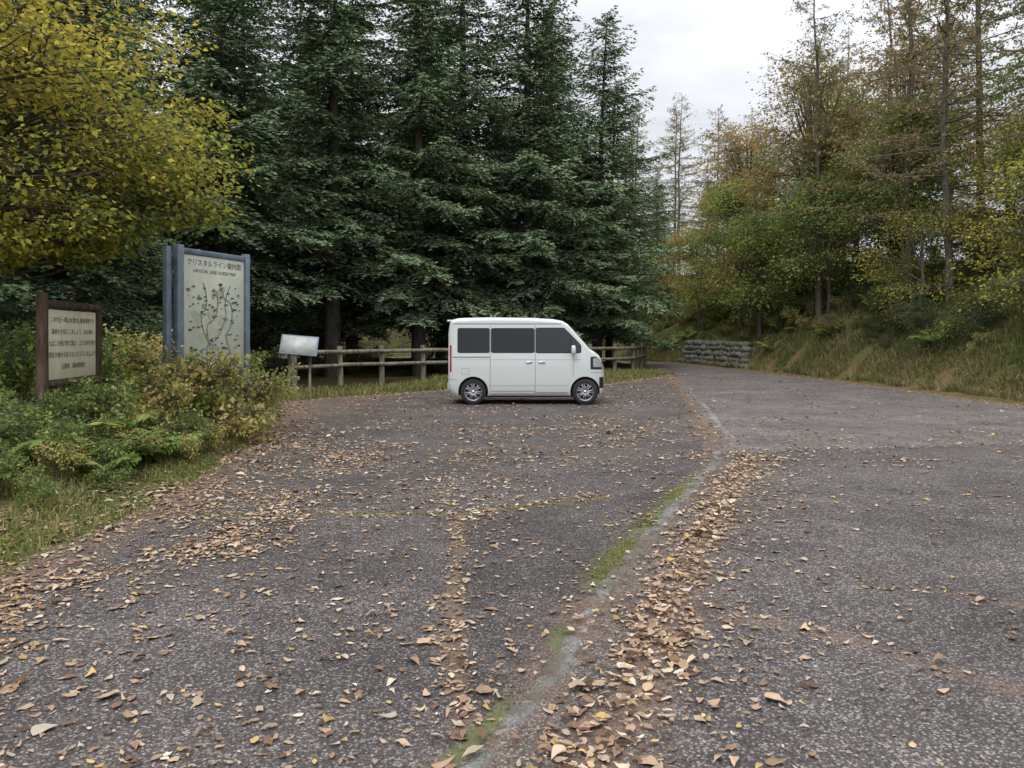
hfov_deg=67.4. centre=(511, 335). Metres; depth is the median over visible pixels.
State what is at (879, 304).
fern plant
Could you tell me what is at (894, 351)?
bank grass
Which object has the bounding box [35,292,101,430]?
wooden sign
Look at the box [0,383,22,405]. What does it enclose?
fern plant
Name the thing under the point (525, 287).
fir tree
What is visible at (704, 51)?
sky
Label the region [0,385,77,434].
shrub
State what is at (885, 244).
shrub
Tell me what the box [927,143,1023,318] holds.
maple tree
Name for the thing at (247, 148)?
fir tree
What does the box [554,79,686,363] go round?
fir tree
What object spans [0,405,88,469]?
shrub
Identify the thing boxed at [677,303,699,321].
shrub
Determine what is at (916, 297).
fern plant
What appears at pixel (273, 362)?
shrub
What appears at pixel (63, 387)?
fern plant
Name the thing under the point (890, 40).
larch tree
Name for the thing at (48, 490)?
shrub
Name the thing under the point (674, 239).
maple tree
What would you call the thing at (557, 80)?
fir tree
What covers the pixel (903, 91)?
beech tree
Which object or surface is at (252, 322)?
fir tree
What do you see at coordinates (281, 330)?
fir tree
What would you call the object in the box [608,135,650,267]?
larch tree
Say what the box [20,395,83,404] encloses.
fern plant
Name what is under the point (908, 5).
larch tree
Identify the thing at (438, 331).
shrub
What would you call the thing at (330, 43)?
fir tree
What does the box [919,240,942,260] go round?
shrub
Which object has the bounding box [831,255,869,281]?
shrub
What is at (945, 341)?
shrub
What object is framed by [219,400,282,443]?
shrub
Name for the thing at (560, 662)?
concrete kerb
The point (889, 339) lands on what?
shrub
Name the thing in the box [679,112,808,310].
beech tree
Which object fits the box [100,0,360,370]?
fir tree
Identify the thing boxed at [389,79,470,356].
fir tree
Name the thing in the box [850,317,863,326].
fern plant
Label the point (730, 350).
stone wall
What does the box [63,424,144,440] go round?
fern plant
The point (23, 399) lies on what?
fern plant
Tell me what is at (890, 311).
shrub
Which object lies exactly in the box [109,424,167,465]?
shrub
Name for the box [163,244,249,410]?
map sign
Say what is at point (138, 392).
fern plant
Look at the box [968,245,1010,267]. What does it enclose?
shrub
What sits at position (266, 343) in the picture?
shrub
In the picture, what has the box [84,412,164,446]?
fern plant
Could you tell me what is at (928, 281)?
fern plant
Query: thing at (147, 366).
shrub
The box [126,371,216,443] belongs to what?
shrub
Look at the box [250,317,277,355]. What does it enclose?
shrub
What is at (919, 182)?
maple tree
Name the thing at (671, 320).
shrub
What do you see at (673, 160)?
larch tree
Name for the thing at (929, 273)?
fern plant
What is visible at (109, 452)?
shrub
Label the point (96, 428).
shrub
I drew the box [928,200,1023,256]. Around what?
shrub
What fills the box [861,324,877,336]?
shrub
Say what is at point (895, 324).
shrub
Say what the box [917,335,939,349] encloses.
fern plant
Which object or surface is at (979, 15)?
larch tree
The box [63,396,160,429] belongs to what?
fern plant
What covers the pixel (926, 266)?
shrub
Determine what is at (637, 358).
wooden fence
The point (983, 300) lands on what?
shrub
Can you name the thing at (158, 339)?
shrub
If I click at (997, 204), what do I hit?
maple tree
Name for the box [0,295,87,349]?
shrub
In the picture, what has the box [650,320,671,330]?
shrub
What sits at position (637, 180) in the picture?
larch tree
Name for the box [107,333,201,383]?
shrub
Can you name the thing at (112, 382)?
fern plant
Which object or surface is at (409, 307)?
fir tree
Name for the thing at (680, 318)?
shrub
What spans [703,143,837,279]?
maple tree
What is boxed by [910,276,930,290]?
fern plant
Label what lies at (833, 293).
fern plant
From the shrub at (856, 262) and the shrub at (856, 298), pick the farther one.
the shrub at (856, 262)
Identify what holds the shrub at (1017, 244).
on the ground at (400, 374)
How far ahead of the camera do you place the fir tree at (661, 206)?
65.79 m
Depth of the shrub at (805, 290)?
35.92 m
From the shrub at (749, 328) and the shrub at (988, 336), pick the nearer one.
the shrub at (988, 336)
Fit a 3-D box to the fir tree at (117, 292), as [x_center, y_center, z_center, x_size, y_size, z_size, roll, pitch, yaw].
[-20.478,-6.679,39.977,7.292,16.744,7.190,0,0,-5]
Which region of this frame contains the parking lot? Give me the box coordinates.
[0,375,717,767]
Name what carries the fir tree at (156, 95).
on the ground at (400, 374)
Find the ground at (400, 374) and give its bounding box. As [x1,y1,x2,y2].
[0,258,1023,568]
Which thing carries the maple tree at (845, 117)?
on the ground at (400, 374)
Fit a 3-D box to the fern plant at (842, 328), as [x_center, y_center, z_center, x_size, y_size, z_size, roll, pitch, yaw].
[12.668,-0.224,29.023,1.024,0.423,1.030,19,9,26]
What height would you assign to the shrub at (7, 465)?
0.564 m
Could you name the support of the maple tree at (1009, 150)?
on the ground at (400, 374)
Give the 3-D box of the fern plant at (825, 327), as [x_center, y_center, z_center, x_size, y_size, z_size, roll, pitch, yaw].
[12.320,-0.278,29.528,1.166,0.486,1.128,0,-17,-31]
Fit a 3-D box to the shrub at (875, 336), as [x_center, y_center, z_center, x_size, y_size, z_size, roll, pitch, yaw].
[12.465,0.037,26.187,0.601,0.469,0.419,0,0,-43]
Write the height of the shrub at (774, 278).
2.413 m
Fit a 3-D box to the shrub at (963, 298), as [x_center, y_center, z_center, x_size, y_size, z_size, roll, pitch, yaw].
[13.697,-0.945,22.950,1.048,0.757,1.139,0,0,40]
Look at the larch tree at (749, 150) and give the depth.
54.94 m
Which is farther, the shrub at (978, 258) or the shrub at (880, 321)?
the shrub at (880, 321)
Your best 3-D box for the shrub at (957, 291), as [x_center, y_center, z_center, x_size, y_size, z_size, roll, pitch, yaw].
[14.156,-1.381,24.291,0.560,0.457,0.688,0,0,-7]
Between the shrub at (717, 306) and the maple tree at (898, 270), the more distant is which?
the shrub at (717, 306)
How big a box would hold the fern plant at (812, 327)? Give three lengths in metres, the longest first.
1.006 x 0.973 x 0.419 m
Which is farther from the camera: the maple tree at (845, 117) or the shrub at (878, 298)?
the maple tree at (845, 117)
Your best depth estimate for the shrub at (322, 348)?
39.53 m
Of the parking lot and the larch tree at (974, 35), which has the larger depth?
the larch tree at (974, 35)
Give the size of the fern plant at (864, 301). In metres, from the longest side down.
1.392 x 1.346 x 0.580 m
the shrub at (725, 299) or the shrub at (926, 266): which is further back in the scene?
the shrub at (725, 299)
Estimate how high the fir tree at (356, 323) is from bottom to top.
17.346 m
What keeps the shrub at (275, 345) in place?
on the ground at (400, 374)
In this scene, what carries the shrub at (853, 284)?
on the ground at (400, 374)
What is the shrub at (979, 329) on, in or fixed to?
on the ground at (400, 374)
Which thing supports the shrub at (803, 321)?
on the ground at (400, 374)
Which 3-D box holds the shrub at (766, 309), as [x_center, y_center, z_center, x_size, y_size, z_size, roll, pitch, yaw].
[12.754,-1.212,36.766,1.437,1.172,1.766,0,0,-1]
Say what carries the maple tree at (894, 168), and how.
on the ground at (400, 374)
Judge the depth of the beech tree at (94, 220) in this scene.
8.82 m
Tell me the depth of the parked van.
16.73 m
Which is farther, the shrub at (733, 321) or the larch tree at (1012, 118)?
the shrub at (733, 321)
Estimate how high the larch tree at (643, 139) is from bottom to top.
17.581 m
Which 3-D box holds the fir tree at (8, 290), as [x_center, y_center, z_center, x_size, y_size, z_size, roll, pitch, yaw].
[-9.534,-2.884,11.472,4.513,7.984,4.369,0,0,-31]
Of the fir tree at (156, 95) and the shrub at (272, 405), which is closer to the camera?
the shrub at (272, 405)
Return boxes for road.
[266,357,1023,767]
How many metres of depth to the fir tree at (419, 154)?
28.34 m
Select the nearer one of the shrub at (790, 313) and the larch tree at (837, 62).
the shrub at (790, 313)
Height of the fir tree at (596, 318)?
16.287 m
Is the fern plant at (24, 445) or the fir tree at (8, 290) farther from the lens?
the fir tree at (8, 290)
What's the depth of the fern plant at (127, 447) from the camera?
7.87 m
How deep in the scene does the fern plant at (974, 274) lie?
24.50 m
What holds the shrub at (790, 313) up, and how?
on the ground at (400, 374)
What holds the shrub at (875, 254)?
on the ground at (400, 374)
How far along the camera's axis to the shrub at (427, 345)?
41.23 m
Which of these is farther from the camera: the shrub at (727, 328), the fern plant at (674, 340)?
the fern plant at (674, 340)
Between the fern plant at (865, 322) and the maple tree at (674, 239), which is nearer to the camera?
the fern plant at (865, 322)
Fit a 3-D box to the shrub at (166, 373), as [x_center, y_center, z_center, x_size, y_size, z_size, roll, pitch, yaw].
[-4.497,0.840,10.179,1.109,1.243,1.592,0,0,0]
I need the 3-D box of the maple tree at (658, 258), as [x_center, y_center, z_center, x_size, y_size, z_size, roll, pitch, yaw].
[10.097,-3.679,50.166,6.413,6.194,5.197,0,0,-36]
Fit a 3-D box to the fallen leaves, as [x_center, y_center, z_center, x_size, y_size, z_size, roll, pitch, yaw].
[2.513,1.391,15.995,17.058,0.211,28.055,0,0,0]
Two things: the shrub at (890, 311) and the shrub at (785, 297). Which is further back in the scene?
the shrub at (785, 297)
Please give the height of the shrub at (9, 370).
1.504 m
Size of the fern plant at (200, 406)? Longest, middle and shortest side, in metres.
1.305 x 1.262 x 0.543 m
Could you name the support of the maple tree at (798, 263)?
on the ground at (400, 374)
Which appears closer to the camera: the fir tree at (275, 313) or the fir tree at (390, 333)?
the fir tree at (275, 313)
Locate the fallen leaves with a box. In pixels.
[0,373,1023,767]
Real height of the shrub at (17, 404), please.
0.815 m
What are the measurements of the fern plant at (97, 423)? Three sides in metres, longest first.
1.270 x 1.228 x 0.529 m
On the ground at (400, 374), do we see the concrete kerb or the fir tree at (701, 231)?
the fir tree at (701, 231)
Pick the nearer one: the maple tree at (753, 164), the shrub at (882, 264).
the shrub at (882, 264)
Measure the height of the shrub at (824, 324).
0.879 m
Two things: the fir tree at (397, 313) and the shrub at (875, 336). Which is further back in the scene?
the fir tree at (397, 313)
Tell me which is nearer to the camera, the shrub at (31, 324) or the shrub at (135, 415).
the shrub at (135, 415)
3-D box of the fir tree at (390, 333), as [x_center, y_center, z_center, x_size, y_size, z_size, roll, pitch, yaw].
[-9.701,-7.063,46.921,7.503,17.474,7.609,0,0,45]
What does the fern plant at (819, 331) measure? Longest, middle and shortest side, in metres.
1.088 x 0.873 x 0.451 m
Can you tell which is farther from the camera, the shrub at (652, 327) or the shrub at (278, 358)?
the shrub at (652, 327)
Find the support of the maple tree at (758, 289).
on the ground at (400, 374)
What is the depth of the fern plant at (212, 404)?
11.64 m
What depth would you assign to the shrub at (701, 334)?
43.09 m
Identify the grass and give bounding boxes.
[618,249,1023,401]
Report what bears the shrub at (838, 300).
on the ground at (400, 374)
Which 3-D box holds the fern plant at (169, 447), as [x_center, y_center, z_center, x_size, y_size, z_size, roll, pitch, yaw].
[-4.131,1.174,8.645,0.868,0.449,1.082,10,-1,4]
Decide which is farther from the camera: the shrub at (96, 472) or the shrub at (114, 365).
the shrub at (114, 365)
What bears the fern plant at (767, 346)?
on the ground at (400, 374)
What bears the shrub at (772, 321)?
on the ground at (400, 374)
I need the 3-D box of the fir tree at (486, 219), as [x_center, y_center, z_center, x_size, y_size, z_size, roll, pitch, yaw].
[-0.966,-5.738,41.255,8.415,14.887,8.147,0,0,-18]
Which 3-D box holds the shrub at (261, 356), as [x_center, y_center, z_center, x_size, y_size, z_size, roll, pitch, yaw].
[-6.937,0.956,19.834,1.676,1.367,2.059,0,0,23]
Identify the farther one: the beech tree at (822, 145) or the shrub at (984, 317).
the beech tree at (822, 145)
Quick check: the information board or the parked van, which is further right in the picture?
the parked van
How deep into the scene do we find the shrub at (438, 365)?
30.29 m
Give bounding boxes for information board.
[279,334,318,391]
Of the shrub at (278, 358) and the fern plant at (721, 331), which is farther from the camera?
the fern plant at (721, 331)
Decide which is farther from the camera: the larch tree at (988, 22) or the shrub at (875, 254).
the shrub at (875, 254)
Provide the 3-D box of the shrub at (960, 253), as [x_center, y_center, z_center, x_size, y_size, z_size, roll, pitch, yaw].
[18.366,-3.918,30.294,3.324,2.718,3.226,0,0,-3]
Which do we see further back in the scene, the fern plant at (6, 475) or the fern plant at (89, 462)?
the fern plant at (89, 462)
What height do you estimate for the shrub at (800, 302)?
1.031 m
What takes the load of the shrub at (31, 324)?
on the ground at (400, 374)
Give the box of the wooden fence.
[291,342,646,387]
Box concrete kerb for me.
[462,450,721,767]
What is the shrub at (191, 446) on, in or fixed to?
on the ground at (400, 374)
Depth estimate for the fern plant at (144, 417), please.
8.65 m
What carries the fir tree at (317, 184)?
on the ground at (400, 374)
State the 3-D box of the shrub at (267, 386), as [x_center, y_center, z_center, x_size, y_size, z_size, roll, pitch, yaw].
[-3.929,1.026,11.497,1.592,1.243,1.109,0,0,-23]
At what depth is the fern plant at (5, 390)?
8.89 m
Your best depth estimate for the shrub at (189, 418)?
9.30 m
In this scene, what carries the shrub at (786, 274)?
on the ground at (400, 374)
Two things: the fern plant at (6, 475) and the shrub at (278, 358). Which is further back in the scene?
the shrub at (278, 358)
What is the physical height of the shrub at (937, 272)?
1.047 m
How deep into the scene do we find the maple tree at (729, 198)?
40.44 m
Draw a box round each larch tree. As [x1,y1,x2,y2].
[607,114,666,264]
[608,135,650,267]
[626,102,683,246]
[647,93,723,301]
[649,103,716,272]
[667,104,745,305]
[695,122,740,253]
[714,112,777,287]
[727,0,892,320]
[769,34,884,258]
[793,24,883,256]
[794,0,1007,285]
[811,0,1023,303]
[820,0,974,265]
[863,0,1023,246]
[875,1,1017,220]
[896,0,1023,176]
[913,0,1023,215]
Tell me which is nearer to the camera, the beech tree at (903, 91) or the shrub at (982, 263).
the shrub at (982, 263)
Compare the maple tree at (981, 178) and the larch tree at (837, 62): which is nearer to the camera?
the maple tree at (981, 178)
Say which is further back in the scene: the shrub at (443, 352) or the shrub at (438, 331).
the shrub at (438, 331)
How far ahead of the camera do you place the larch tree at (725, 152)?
66.07 m
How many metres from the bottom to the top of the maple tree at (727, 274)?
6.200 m
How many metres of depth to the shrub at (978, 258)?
24.04 m
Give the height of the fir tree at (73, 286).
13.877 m
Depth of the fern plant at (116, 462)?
7.38 m
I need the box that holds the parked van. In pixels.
[447,317,603,404]
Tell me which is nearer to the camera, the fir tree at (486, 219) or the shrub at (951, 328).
the shrub at (951, 328)
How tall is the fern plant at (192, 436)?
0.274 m
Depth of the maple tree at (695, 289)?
44.69 m
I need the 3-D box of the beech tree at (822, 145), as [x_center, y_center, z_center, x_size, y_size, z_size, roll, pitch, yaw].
[13.695,-7.235,35.756,10.417,12.179,8.695,0,0,-16]
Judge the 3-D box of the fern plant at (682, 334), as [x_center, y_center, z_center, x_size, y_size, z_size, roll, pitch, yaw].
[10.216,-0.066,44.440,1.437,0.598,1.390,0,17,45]
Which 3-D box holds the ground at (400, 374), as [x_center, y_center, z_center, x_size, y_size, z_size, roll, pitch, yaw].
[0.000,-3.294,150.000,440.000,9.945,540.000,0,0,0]
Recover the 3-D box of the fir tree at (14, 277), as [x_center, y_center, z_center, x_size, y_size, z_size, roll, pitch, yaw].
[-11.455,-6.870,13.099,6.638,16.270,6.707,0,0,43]
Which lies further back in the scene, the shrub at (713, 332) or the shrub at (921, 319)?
the shrub at (713, 332)
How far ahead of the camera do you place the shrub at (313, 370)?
26.68 m
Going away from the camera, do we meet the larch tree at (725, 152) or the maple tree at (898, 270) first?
the maple tree at (898, 270)
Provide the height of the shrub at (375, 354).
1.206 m
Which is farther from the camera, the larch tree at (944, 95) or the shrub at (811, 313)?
the shrub at (811, 313)
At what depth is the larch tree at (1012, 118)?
21.97 m
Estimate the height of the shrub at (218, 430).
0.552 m
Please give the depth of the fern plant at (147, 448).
8.04 m
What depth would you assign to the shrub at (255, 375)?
13.24 m
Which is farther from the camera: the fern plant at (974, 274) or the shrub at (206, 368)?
the fern plant at (974, 274)
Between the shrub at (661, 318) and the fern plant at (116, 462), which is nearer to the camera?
the fern plant at (116, 462)
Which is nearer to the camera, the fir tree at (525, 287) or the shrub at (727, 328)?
the fir tree at (525, 287)
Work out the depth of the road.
4.36 m
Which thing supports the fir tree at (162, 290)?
on the ground at (400, 374)
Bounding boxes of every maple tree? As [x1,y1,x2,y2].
[635,233,703,322]
[644,219,722,303]
[663,254,729,327]
[667,174,795,328]
[696,212,806,316]
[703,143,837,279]
[704,205,835,338]
[750,165,893,317]
[769,73,954,259]
[800,86,1000,284]
[829,111,974,267]
[837,201,1000,315]
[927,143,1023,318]
[942,107,1023,237]
[943,105,1023,246]
[965,46,1023,210]
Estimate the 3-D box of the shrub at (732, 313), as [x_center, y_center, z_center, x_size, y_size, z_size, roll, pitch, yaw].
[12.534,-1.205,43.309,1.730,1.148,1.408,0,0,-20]
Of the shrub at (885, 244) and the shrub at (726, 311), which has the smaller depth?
the shrub at (885, 244)
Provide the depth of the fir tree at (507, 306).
30.57 m
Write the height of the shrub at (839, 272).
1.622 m
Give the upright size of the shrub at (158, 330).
1.927 m
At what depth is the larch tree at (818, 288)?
31.52 m
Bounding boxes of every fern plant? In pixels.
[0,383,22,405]
[0,388,59,425]
[0,422,60,471]
[0,471,21,480]
[7,395,51,410]
[8,383,88,403]
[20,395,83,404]
[30,422,141,461]
[54,409,161,436]
[55,436,141,479]
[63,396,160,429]
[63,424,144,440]
[65,444,139,467]
[67,453,138,480]
[75,424,172,468]
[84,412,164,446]
[90,419,186,462]
[102,375,131,394]
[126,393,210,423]
[131,391,192,405]
[151,394,219,424]
[156,430,206,453]
[659,335,679,347]
[675,327,697,339]
[717,314,732,323]
[717,327,731,336]
[755,335,782,349]
[785,322,804,331]
[807,320,827,331]
[811,323,831,335]
[817,319,843,332]
[824,283,848,296]
[834,322,850,333]
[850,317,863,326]
[855,294,873,310]
[858,314,894,330]
[871,297,901,312]
[899,279,944,301]
[907,329,950,344]
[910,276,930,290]
[914,273,954,291]
[915,263,944,278]
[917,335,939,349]
[954,270,988,282]
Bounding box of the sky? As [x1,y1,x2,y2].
[4,0,1023,274]
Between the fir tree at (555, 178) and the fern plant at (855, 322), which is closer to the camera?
the fern plant at (855, 322)
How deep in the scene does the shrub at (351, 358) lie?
28.79 m
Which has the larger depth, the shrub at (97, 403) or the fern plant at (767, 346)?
the fern plant at (767, 346)
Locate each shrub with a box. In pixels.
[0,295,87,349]
[0,314,35,381]
[0,321,71,401]
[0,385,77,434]
[0,396,58,455]
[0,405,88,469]
[0,438,44,489]
[10,327,143,390]
[10,472,69,505]
[18,438,95,482]
[27,372,146,432]
[45,416,135,466]
[76,381,145,423]
[81,465,135,488]
[85,434,140,471]
[94,401,173,444]
[102,324,212,388]
[104,310,172,383]
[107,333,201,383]
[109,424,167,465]
[120,353,213,406]
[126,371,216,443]
[132,353,207,435]
[144,340,283,442]
[151,406,217,443]
[175,436,203,463]
[197,420,229,450]
[200,362,300,434]
[208,367,267,406]
[213,354,267,377]
[219,393,290,424]
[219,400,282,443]
[229,347,270,383]
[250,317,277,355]
[250,322,278,358]
[250,346,287,379]
[252,316,298,356]
[258,355,287,373]
[297,355,323,364]
[297,356,326,376]
[309,324,342,354]
[343,339,369,374]
[345,344,377,371]
[348,347,375,367]
[365,343,395,367]
[397,310,449,360]
[426,315,479,347]
[426,352,447,372]
[435,342,447,367]
[639,305,684,324]
[642,323,662,332]
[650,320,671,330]
[656,311,678,328]
[671,315,688,324]
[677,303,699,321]
[696,331,707,338]
[705,290,742,310]
[708,293,745,306]
[708,330,718,334]
[716,305,735,318]
[723,326,735,332]
[724,305,737,315]
[726,315,743,326]
[739,318,766,336]
[756,269,788,286]
[758,310,795,331]
[762,300,787,314]
[768,300,805,323]
[771,259,804,286]
[776,289,804,306]
[778,304,801,329]
[786,284,808,300]
[789,296,814,310]
[791,315,811,328]
[793,299,811,315]
[795,300,833,319]
[813,313,839,331]
[822,257,865,288]
[828,295,850,306]
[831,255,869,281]
[835,268,873,296]
[837,258,874,274]
[838,282,878,307]
[850,239,916,267]
[861,310,900,338]
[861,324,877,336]
[863,233,920,266]
[864,282,906,314]
[868,257,898,273]
[871,332,881,341]
[879,335,898,348]
[881,303,908,319]
[882,303,930,332]
[885,293,951,334]
[900,254,943,274]
[909,267,944,286]
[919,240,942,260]
[922,314,976,347]
[927,253,944,269]
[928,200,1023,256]
[930,288,1015,340]
[936,337,950,343]
[941,203,1017,260]
[950,292,978,308]
[952,285,969,294]
[954,215,1018,254]
[960,249,978,257]
[964,232,1020,272]
[964,326,990,335]
[966,290,1004,314]
[966,330,997,348]
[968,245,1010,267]
[971,253,1003,271]
[991,237,1023,266]
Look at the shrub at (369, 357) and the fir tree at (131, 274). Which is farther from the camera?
the shrub at (369, 357)
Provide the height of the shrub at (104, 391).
1.003 m
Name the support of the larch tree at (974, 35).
on the ground at (400, 374)
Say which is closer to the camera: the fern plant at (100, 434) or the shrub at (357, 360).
the fern plant at (100, 434)
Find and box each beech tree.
[0,0,267,285]
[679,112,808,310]
[714,31,890,302]
[804,23,1010,248]
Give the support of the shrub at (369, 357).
on the ground at (400, 374)
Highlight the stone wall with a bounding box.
[678,340,753,367]
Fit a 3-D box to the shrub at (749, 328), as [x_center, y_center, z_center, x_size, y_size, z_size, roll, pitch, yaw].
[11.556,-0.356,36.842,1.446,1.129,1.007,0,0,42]
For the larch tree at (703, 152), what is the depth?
49.86 m
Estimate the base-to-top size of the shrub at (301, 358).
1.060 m
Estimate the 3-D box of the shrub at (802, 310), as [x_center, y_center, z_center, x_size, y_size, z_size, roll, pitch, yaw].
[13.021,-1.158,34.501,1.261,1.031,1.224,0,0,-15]
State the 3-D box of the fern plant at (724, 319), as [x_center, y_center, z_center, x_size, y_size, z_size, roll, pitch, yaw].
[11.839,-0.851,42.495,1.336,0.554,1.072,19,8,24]
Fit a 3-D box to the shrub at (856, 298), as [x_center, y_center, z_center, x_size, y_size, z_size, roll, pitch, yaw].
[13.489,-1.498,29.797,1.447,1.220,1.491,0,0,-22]
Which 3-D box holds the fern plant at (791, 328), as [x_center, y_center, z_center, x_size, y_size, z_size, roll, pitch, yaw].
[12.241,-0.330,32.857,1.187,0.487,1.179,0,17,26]
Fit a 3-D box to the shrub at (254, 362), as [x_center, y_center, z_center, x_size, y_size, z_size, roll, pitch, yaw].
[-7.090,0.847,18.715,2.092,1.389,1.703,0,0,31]
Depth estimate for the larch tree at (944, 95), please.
24.45 m
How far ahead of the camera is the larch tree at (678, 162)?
60.86 m
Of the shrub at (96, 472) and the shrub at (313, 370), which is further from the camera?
the shrub at (313, 370)
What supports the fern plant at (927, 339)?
on the ground at (400, 374)
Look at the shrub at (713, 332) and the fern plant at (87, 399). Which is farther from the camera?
the shrub at (713, 332)
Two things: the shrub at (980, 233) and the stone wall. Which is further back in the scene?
the stone wall
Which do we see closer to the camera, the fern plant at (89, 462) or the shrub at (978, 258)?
the fern plant at (89, 462)
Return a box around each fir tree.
[0,0,91,305]
[0,0,189,376]
[0,0,199,351]
[0,247,35,362]
[8,0,210,360]
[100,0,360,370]
[106,85,153,347]
[108,83,276,346]
[110,5,258,337]
[138,0,325,356]
[229,0,450,376]
[233,54,280,324]
[249,9,359,359]
[250,14,377,364]
[272,0,436,368]
[309,0,535,375]
[338,79,396,348]
[359,58,477,342]
[362,0,507,360]
[364,0,573,357]
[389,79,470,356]
[426,92,522,347]
[431,0,632,342]
[472,0,622,335]
[480,22,619,328]
[493,5,689,357]
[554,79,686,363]
[629,168,680,280]
[688,180,720,279]
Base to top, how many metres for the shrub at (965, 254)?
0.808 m
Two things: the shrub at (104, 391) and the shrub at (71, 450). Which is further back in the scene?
the shrub at (104, 391)
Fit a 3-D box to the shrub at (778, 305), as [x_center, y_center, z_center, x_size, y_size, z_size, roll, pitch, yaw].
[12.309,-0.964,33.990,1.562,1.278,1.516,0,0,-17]

